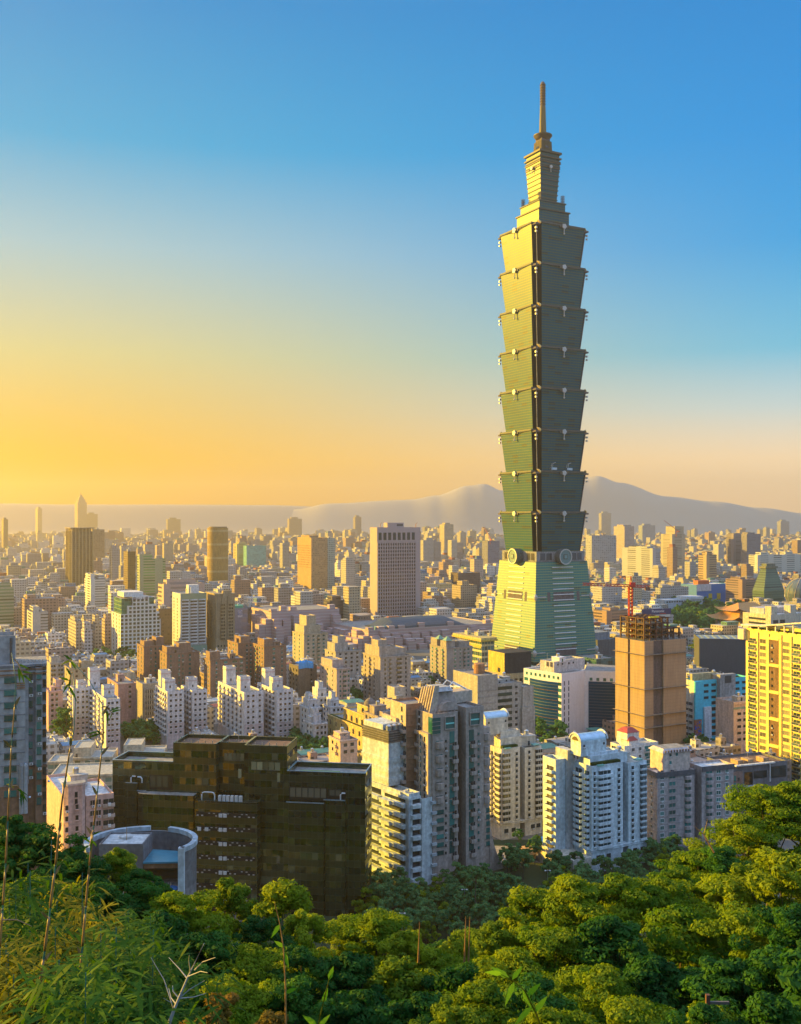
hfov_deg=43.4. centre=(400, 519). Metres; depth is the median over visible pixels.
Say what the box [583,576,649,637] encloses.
tower crane
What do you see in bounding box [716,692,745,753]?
office building
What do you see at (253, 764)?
window
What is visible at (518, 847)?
park tree
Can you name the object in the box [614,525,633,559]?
city building
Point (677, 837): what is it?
street tree
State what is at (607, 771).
bay window
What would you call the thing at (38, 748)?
window
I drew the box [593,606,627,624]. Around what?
city building
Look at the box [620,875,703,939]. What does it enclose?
broadleaf tree
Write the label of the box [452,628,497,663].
shopping mall
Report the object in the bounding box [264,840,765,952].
lawn
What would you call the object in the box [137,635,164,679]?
apartment tower
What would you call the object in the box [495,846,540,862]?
plaza
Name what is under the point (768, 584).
pyramid building
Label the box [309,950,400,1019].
dark leaf tree
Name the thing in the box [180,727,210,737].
city block
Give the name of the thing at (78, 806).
apartment house
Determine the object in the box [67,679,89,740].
apartment slab
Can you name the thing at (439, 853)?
window
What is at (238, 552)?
city building
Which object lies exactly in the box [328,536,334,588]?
office tower
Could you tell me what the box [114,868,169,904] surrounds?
dark leaf tree
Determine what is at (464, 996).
broadleaf tree
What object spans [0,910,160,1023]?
bamboo clump
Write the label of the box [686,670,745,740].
parking building
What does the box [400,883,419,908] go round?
park tree
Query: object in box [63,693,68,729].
city block
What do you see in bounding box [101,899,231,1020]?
bamboo clump
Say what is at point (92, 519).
distant tower
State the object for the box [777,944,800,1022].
dark leaf tree
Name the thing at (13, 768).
window
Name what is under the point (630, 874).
park tree
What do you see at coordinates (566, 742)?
city block
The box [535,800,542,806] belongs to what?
bay window
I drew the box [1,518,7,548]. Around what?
distant tower
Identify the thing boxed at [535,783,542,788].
bay window
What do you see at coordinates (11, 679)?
window
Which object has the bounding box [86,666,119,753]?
apartment slab
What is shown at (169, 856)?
round building
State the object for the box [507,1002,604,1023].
broadleaf tree
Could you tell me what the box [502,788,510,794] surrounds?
bay window
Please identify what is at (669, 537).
city building
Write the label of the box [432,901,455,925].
park tree
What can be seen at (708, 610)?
forest tree
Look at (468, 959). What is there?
dry stalk
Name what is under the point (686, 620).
forest tree
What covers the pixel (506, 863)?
park tree
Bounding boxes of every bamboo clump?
[0,841,180,1007]
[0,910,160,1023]
[0,934,225,1023]
[2,909,272,1023]
[17,868,201,1012]
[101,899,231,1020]
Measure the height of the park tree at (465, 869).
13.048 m
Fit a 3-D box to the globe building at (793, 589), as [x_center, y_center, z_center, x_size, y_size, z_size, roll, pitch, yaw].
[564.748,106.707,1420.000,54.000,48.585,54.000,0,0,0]
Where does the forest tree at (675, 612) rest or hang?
on the ground at (422, 654)
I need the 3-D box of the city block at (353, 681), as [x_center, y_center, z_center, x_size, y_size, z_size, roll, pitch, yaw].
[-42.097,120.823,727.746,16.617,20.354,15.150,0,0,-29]
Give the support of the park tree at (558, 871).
on the lawn at (535, 876)
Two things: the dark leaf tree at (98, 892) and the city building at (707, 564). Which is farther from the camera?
the city building at (707, 564)
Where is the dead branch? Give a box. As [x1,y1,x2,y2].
[151,943,215,1023]
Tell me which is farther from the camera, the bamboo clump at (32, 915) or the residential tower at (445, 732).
the residential tower at (445, 732)
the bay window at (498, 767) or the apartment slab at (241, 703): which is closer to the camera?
the bay window at (498, 767)
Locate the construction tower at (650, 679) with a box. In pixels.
[612,614,688,744]
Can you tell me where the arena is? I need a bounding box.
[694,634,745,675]
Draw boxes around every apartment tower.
[0,631,49,939]
[68,614,81,653]
[81,621,92,654]
[91,614,101,650]
[102,612,110,649]
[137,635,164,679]
[158,641,199,687]
[172,584,206,651]
[227,634,253,685]
[253,637,286,687]
[292,614,327,666]
[319,656,350,699]
[363,638,410,701]
[363,700,389,718]
[429,635,472,684]
[484,708,542,839]
[538,729,647,871]
[738,622,800,780]
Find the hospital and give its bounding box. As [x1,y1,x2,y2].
[524,653,614,737]
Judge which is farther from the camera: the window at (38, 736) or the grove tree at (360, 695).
the grove tree at (360, 695)
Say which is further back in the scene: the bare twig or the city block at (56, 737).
the city block at (56, 737)
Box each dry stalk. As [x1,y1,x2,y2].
[417,922,419,962]
[463,918,465,962]
[467,920,469,962]
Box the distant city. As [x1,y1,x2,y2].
[0,526,800,642]
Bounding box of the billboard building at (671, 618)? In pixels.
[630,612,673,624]
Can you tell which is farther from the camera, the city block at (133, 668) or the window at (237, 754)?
the city block at (133, 668)
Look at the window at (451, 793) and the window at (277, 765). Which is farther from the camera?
the window at (451, 793)
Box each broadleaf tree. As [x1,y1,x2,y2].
[0,875,85,952]
[139,889,241,961]
[183,973,283,1023]
[208,942,299,999]
[317,913,368,957]
[335,908,412,971]
[415,946,472,991]
[435,978,522,1023]
[471,947,562,1009]
[488,924,599,1006]
[498,888,573,949]
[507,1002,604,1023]
[509,874,639,963]
[545,962,667,1023]
[566,872,677,956]
[580,994,657,1023]
[611,902,744,993]
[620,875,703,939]
[639,864,702,909]
[650,1000,737,1023]
[653,848,712,896]
[669,872,777,953]
[683,812,784,878]
[684,900,795,975]
[698,783,800,905]
[745,779,800,845]
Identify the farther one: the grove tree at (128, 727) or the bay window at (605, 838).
the grove tree at (128, 727)
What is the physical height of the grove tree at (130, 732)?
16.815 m
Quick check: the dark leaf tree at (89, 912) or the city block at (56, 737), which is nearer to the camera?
the dark leaf tree at (89, 912)
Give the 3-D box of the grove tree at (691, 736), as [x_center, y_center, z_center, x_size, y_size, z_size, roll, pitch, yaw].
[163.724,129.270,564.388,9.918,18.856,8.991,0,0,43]
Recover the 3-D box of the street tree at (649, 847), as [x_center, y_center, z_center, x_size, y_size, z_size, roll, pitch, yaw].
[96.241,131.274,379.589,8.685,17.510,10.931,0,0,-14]
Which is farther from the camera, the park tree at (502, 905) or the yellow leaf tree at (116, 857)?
the park tree at (502, 905)
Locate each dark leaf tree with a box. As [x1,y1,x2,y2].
[0,814,60,931]
[0,826,88,931]
[39,850,112,914]
[39,901,139,953]
[69,881,148,928]
[97,927,174,967]
[103,878,189,933]
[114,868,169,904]
[132,909,204,958]
[137,960,210,1023]
[143,881,172,910]
[169,929,261,983]
[229,915,298,972]
[250,944,341,1016]
[259,975,336,1023]
[300,988,402,1023]
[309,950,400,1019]
[385,991,441,1023]
[395,961,479,1007]
[473,972,603,1023]
[542,913,676,988]
[606,953,691,1021]
[659,1001,735,1023]
[672,955,782,1023]
[690,845,763,906]
[710,989,800,1023]
[711,942,794,1023]
[728,902,800,994]
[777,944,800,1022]
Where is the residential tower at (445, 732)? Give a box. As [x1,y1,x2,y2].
[382,680,503,882]
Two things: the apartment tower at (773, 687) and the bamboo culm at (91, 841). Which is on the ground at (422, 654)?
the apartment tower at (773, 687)
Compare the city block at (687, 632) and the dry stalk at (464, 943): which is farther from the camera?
the city block at (687, 632)
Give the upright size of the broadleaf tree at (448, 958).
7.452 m
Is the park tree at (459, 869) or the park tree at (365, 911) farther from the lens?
the park tree at (459, 869)
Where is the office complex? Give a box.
[743,605,800,627]
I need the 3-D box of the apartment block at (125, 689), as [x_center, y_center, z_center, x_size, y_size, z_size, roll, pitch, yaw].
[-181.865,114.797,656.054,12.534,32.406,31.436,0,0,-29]
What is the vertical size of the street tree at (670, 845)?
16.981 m
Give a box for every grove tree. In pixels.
[48,718,69,734]
[55,707,65,717]
[56,708,72,736]
[56,716,72,734]
[114,647,124,654]
[120,721,129,730]
[120,725,137,737]
[122,646,130,654]
[124,725,141,737]
[124,728,137,737]
[125,649,136,655]
[130,718,149,727]
[134,726,150,737]
[144,718,156,740]
[146,732,161,744]
[148,724,159,736]
[291,726,302,736]
[296,736,311,748]
[297,744,305,748]
[300,733,312,741]
[306,735,319,745]
[308,744,317,748]
[316,737,328,747]
[350,686,362,693]
[356,691,362,699]
[428,675,436,683]
[535,716,545,736]
[535,721,551,736]
[538,730,555,741]
[548,719,564,735]
[551,720,568,737]
[683,733,701,743]
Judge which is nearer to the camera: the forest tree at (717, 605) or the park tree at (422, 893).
the park tree at (422, 893)
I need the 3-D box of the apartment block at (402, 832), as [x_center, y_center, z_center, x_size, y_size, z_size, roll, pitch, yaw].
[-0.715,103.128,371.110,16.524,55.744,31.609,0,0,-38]
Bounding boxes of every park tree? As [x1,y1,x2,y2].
[351,887,380,915]
[361,906,376,918]
[366,882,389,902]
[371,868,391,886]
[376,906,392,912]
[377,879,406,904]
[377,897,403,912]
[381,887,403,910]
[389,867,409,883]
[390,875,416,890]
[394,912,414,931]
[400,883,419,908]
[401,925,412,929]
[403,907,429,930]
[405,883,425,906]
[409,906,438,935]
[413,897,437,915]
[414,877,429,897]
[415,899,443,926]
[418,921,440,943]
[424,876,447,903]
[427,891,448,909]
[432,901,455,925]
[435,907,460,940]
[438,861,464,883]
[440,882,454,894]
[441,878,460,887]
[441,883,469,914]
[447,883,468,900]
[447,889,471,913]
[447,921,466,937]
[449,896,468,918]
[457,865,472,881]
[462,873,474,888]
[465,879,488,891]
[466,902,497,929]
[467,888,487,919]
[468,878,489,892]
[472,890,499,907]
[474,863,492,880]
[475,901,497,918]
[481,912,505,928]
[485,872,518,896]
[486,872,502,891]
[488,893,503,910]
[494,884,513,902]
[497,890,511,901]
[497,896,522,915]
[498,843,515,871]
[498,848,514,866]
[499,874,515,888]
[502,853,520,873]
[506,842,530,868]
[510,850,534,879]
[510,879,525,893]
[512,875,527,891]
[525,835,541,857]
[537,885,550,890]
[540,861,561,882]
[542,850,563,869]
[542,876,556,887]
[547,849,571,872]
[548,867,564,885]
[561,865,572,873]
[569,851,584,859]
[570,869,591,881]
[572,860,590,876]
[575,864,589,877]
[586,869,604,883]
[591,855,615,876]
[591,879,604,884]
[613,848,644,872]
[613,857,637,874]
[616,857,642,876]
[622,872,632,879]
[631,849,641,864]
[635,861,658,879]
[641,840,660,854]
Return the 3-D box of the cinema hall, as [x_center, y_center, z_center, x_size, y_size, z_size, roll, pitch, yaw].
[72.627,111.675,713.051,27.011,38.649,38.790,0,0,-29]
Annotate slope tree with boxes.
[426,939,447,947]
[464,927,504,966]
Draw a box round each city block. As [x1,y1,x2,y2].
[31,631,38,639]
[42,634,67,644]
[46,729,62,736]
[46,734,58,768]
[47,638,61,645]
[50,731,66,743]
[59,734,97,756]
[62,682,68,695]
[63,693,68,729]
[73,650,91,658]
[91,649,112,665]
[99,664,105,676]
[100,676,106,684]
[106,653,128,676]
[125,664,136,675]
[128,656,136,667]
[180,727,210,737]
[192,726,218,734]
[200,671,203,687]
[207,694,217,703]
[207,703,213,730]
[209,704,217,723]
[234,729,256,735]
[286,655,291,661]
[286,659,291,684]
[293,690,301,699]
[293,694,304,728]
[297,745,328,755]
[297,748,328,761]
[339,694,364,706]
[350,677,356,688]
[353,673,362,688]
[359,679,362,691]
[411,657,427,670]
[411,666,432,683]
[411,670,430,684]
[411,680,427,696]
[414,682,440,697]
[424,656,429,670]
[472,658,485,666]
[536,739,556,762]
[541,731,575,744]
[557,734,577,760]
[602,715,614,741]
[610,631,625,637]
[674,624,693,645]
[681,735,719,756]
[686,653,693,663]
[686,662,708,672]
[687,658,693,663]
[688,633,704,644]
[688,745,706,761]
[704,733,740,753]
[705,749,729,756]
[745,748,791,781]
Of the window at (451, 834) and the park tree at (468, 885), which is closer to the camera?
the park tree at (468, 885)
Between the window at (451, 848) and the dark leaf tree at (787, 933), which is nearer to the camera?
the dark leaf tree at (787, 933)
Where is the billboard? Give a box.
[641,608,670,616]
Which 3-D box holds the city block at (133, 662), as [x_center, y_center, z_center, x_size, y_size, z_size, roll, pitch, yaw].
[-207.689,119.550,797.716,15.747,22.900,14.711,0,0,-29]
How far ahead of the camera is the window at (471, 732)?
368.66 m
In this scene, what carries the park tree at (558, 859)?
on the lawn at (535, 876)
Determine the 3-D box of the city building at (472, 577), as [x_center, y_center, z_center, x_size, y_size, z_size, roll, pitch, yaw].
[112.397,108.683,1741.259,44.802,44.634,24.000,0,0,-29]
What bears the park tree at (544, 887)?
on the lawn at (535, 876)
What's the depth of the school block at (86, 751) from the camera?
508.08 m
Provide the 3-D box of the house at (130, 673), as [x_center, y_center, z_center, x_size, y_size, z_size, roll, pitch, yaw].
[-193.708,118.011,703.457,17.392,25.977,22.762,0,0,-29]
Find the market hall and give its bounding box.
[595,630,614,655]
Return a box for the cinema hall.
[472,648,530,682]
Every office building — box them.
[136,674,157,718]
[453,663,534,744]
[707,751,786,814]
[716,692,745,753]
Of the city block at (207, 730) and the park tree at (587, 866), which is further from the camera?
the city block at (207, 730)
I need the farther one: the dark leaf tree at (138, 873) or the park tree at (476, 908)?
the park tree at (476, 908)
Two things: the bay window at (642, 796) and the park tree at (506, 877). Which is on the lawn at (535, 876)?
the park tree at (506, 877)
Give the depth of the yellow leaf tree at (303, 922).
43.80 m
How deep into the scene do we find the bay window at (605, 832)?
374.01 m
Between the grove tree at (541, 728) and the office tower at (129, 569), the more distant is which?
the office tower at (129, 569)
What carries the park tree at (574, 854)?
on the lawn at (535, 876)
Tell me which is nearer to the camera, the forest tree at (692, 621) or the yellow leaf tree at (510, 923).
the yellow leaf tree at (510, 923)
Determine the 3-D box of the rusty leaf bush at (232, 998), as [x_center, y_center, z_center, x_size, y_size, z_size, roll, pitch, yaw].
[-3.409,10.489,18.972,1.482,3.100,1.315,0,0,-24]
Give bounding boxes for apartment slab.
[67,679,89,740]
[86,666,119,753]
[154,669,183,748]
[181,676,206,735]
[218,665,263,735]
[257,667,292,736]
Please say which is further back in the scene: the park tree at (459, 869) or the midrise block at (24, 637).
the midrise block at (24, 637)
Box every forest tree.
[671,609,678,616]
[673,604,683,610]
[673,620,681,625]
[674,613,688,625]
[677,616,691,626]
[680,607,689,614]
[686,607,700,614]
[686,613,700,624]
[690,617,702,627]
[693,601,705,608]
[698,611,708,616]
[698,617,711,627]
[704,599,715,608]
[704,608,714,613]
[706,618,714,627]
[711,599,725,608]
[713,603,722,611]
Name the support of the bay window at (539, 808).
in the apartment tower at (516, 781)
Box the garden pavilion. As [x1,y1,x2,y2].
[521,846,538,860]
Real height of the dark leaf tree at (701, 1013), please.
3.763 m
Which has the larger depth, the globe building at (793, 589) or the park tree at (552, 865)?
the globe building at (793, 589)
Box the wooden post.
[705,994,728,1023]
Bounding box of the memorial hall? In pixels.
[705,602,761,625]
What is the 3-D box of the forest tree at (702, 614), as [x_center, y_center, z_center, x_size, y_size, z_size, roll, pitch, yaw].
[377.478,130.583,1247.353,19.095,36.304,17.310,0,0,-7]
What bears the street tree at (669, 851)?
on the lawn at (535, 876)
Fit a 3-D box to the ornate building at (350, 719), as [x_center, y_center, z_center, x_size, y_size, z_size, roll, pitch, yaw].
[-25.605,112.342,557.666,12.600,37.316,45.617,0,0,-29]
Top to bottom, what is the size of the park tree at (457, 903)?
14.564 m
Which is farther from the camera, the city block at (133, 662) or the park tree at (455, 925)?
the city block at (133, 662)
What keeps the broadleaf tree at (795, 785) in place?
on the hill
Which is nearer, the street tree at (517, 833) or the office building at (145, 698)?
the street tree at (517, 833)
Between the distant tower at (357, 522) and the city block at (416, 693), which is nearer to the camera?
the city block at (416, 693)
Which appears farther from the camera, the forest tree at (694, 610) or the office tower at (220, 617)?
the forest tree at (694, 610)
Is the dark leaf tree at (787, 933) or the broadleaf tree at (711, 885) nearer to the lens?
the dark leaf tree at (787, 933)
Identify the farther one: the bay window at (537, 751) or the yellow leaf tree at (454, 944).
the bay window at (537, 751)
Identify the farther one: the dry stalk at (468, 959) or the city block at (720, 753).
the city block at (720, 753)
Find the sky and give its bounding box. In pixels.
[0,0,800,512]
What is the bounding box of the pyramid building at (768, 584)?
[752,563,783,601]
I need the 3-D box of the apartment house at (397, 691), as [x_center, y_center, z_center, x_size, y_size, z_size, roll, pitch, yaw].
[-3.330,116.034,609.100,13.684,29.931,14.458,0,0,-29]
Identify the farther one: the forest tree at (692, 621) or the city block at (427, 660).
the forest tree at (692, 621)
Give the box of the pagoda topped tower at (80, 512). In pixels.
[75,493,86,526]
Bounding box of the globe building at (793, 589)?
[782,578,800,603]
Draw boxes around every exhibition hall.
[242,604,342,644]
[324,615,492,650]
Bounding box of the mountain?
[292,476,800,534]
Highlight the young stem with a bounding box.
[271,901,296,1023]
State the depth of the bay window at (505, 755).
411.17 m
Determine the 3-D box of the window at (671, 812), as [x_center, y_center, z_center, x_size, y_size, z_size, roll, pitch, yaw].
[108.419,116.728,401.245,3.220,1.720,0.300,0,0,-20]
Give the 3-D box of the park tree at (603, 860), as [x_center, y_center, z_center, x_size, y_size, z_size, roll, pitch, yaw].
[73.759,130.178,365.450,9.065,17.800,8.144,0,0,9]
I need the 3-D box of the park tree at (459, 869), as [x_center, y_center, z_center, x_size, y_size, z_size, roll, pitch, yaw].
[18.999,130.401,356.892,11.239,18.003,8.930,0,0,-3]
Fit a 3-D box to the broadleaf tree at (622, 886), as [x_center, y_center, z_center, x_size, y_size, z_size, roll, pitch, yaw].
[12.242,26.460,56.837,8.068,12.647,6.450,0,0,-8]
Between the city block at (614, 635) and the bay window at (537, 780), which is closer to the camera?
the bay window at (537, 780)
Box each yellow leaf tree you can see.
[101,847,134,891]
[108,848,150,885]
[197,876,261,940]
[239,877,316,950]
[281,908,344,959]
[361,955,443,1003]
[372,929,445,992]
[409,995,490,1023]
[436,929,490,965]
[464,920,525,970]
[495,913,548,956]
[723,845,800,922]
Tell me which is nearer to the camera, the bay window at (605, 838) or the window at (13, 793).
the window at (13, 793)
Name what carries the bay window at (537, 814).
in the apartment tower at (516, 781)
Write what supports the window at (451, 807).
in the residential tower at (445, 732)
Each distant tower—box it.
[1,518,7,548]
[35,507,41,532]
[87,513,97,528]
[166,518,180,530]
[287,517,301,535]
[353,515,360,535]
[440,523,452,552]
[599,512,610,534]
[638,524,654,541]
[777,520,788,535]
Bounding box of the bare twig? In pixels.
[694,823,714,852]
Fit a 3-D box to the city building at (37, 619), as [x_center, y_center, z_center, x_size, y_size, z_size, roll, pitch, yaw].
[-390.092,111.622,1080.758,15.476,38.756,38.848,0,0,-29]
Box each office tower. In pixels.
[65,527,94,585]
[84,573,104,606]
[91,527,104,559]
[111,590,160,654]
[124,548,135,589]
[137,554,164,595]
[156,603,171,644]
[158,578,204,607]
[205,587,235,650]
[207,527,227,580]
[235,603,247,633]
[297,535,327,589]
[324,595,342,618]
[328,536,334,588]
[341,556,354,585]
[370,523,419,615]
[427,580,452,588]
[452,580,476,607]
[482,538,499,565]
[586,533,615,568]
[726,532,740,565]
[741,532,760,563]
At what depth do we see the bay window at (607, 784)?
374.01 m
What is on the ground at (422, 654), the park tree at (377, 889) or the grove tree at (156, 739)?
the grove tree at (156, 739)
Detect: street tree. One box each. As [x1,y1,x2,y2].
[512,829,523,841]
[641,853,655,862]
[642,844,665,862]
[647,837,662,850]
[654,847,670,869]
[656,845,673,860]
[660,834,681,849]
[663,840,683,857]
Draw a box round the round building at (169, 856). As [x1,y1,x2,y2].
[84,825,197,909]
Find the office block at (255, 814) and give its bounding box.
[112,728,371,916]
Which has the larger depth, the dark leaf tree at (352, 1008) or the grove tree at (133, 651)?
the grove tree at (133, 651)
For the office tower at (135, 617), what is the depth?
945.62 m
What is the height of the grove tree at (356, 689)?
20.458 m
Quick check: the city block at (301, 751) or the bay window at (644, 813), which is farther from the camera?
the city block at (301, 751)
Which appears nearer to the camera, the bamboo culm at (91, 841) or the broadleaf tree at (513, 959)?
the bamboo culm at (91, 841)
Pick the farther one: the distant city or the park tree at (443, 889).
the distant city
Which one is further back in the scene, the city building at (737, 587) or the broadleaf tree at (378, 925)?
the city building at (737, 587)
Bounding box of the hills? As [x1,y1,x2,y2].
[0,503,309,533]
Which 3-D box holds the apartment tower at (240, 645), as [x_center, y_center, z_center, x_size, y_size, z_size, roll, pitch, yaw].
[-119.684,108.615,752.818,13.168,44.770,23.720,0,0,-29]
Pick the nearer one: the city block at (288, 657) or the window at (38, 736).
the window at (38, 736)
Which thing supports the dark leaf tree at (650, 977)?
on the hill
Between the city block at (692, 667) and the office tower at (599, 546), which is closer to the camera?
the city block at (692, 667)
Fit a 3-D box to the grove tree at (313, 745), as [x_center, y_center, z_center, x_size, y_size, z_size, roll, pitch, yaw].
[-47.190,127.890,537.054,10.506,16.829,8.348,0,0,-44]
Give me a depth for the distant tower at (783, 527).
6817.87 m
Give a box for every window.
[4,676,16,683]
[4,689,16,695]
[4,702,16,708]
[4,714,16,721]
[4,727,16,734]
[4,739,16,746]
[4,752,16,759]
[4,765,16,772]
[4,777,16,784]
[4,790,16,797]
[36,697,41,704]
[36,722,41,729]
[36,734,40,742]
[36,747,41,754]
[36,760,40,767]
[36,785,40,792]
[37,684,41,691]
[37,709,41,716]
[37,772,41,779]
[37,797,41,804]
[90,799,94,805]
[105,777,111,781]
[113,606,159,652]
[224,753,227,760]
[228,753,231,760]
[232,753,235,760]
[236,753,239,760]
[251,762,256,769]
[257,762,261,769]
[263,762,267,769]
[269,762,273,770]
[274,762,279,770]
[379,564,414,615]
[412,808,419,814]
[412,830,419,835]
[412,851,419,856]
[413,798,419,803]
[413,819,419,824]
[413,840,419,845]
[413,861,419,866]
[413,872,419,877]
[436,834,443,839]
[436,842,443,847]
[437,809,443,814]
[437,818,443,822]
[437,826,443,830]
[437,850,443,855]
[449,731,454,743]
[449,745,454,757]
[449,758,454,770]
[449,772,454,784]
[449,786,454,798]
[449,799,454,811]
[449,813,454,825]
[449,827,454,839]
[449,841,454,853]
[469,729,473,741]
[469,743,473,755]
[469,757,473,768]
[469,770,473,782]
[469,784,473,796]
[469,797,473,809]
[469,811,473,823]
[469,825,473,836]
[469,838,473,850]
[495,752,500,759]
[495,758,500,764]
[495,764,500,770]
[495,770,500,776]
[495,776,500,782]
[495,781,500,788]
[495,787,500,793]
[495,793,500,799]
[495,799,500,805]
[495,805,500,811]
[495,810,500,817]
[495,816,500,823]
[502,752,510,759]
[502,759,510,765]
[502,765,510,770]
[502,770,510,776]
[502,776,510,782]
[502,782,510,788]
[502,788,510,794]
[502,793,510,799]
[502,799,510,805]
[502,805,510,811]
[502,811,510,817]
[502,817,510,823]
[535,748,542,754]
[535,754,542,760]
[535,760,542,766]
[535,766,542,771]
[535,772,542,777]
[535,777,542,783]
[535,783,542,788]
[535,788,542,794]
[535,794,542,800]
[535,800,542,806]
[535,806,542,811]
[535,811,542,817]
[598,769,610,774]
[598,795,610,798]
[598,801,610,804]
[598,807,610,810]
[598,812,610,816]
[598,818,610,822]
[598,824,610,828]
[598,830,610,834]
[598,836,610,840]
[599,777,610,780]
[599,783,610,786]
[599,789,610,792]
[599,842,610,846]
[640,763,646,770]
[640,770,646,776]
[640,775,646,782]
[640,782,646,788]
[640,787,646,793]
[640,793,646,799]
[640,799,646,805]
[640,805,646,811]
[640,810,646,817]
[640,816,646,822]
[640,822,646,828]
[640,828,646,834]
[640,833,646,840]
[669,781,675,785]
[669,788,675,792]
[669,795,675,800]
[669,803,675,807]
[669,810,675,814]
[669,817,675,821]
[669,824,675,828]
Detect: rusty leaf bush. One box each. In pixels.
[179,992,239,1023]
[254,1009,288,1023]
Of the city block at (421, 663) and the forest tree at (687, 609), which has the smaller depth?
the city block at (421, 663)
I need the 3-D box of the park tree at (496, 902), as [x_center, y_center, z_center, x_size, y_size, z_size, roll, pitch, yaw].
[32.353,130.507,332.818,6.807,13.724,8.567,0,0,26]
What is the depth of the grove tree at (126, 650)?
922.66 m
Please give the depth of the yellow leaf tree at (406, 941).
45.69 m
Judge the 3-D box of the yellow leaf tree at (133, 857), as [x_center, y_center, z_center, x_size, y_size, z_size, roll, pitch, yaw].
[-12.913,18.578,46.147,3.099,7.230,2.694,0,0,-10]
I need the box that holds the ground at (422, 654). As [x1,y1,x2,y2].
[14,534,799,945]
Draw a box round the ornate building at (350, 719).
[327,696,375,762]
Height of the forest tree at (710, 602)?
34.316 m
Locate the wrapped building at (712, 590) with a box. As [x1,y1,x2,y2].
[681,580,725,602]
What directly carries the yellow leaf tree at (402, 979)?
on the hill
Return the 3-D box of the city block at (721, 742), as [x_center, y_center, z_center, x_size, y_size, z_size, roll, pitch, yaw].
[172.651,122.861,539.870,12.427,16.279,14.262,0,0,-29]
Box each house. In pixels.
[46,677,62,731]
[47,766,114,876]
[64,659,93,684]
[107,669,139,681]
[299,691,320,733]
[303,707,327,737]
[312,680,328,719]
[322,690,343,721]
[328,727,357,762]
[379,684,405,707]
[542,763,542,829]
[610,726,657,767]
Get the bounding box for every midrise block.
[11,627,30,639]
[16,630,27,639]
[16,635,31,656]
[30,636,46,648]
[32,645,45,655]
[45,627,61,641]
[45,640,72,661]
[65,650,89,664]
[216,648,227,655]
[594,625,602,630]
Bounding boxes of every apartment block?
[47,653,63,687]
[107,671,135,723]
[203,650,245,697]
[289,655,316,697]
[324,635,361,676]
[361,717,436,884]
[647,743,734,847]
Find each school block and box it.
[47,750,72,774]
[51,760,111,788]
[73,740,117,762]
[124,738,166,752]
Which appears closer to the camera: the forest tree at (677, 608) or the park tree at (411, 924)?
the park tree at (411, 924)
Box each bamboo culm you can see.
[0,653,39,957]
[36,668,76,1023]
[62,655,119,972]
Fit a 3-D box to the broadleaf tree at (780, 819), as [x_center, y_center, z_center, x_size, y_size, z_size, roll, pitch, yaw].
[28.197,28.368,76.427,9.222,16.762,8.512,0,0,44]
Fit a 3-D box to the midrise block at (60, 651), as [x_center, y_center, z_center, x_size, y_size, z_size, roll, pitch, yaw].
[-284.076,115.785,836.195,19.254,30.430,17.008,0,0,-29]
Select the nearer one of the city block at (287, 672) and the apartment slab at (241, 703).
the apartment slab at (241, 703)
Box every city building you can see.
[0,582,13,626]
[21,593,57,629]
[27,605,47,634]
[233,542,246,565]
[236,601,259,631]
[243,544,265,566]
[451,569,479,592]
[591,582,621,605]
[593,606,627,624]
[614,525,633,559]
[622,545,659,579]
[655,584,687,598]
[661,526,684,567]
[698,551,716,579]
[726,575,754,600]
[749,551,800,572]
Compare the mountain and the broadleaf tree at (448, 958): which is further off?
the mountain
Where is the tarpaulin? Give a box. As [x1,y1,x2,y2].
[295,660,312,668]
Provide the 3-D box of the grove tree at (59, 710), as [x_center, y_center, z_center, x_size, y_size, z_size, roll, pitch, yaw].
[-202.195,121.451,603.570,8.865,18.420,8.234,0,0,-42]
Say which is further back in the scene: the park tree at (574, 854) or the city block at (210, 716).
the city block at (210, 716)
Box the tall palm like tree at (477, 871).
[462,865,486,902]
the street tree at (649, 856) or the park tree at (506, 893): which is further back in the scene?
the street tree at (649, 856)
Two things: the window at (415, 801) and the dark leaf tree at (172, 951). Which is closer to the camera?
the dark leaf tree at (172, 951)
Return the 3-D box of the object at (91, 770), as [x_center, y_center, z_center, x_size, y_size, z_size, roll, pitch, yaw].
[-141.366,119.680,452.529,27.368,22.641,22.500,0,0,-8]
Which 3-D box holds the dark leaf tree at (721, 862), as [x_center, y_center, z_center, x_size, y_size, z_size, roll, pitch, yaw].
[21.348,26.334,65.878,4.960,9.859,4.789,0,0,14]
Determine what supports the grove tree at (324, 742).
on the ground at (422, 654)
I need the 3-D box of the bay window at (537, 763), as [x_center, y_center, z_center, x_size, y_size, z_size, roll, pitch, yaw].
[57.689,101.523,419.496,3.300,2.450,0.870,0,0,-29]
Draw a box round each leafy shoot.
[303,966,333,1023]
[485,966,546,1023]
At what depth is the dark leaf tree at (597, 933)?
45.44 m
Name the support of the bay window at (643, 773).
in the apartment tower at (595, 800)
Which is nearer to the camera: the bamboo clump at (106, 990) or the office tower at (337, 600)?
the bamboo clump at (106, 990)
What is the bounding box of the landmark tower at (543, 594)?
[492,81,598,665]
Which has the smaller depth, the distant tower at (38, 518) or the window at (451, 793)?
the window at (451, 793)
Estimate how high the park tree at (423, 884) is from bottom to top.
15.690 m
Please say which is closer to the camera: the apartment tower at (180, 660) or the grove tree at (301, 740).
the grove tree at (301, 740)
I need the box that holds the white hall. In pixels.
[654,595,703,608]
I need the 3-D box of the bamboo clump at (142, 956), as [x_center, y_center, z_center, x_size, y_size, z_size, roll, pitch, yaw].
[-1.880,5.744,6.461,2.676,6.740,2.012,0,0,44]
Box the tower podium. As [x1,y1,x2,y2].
[574,652,614,664]

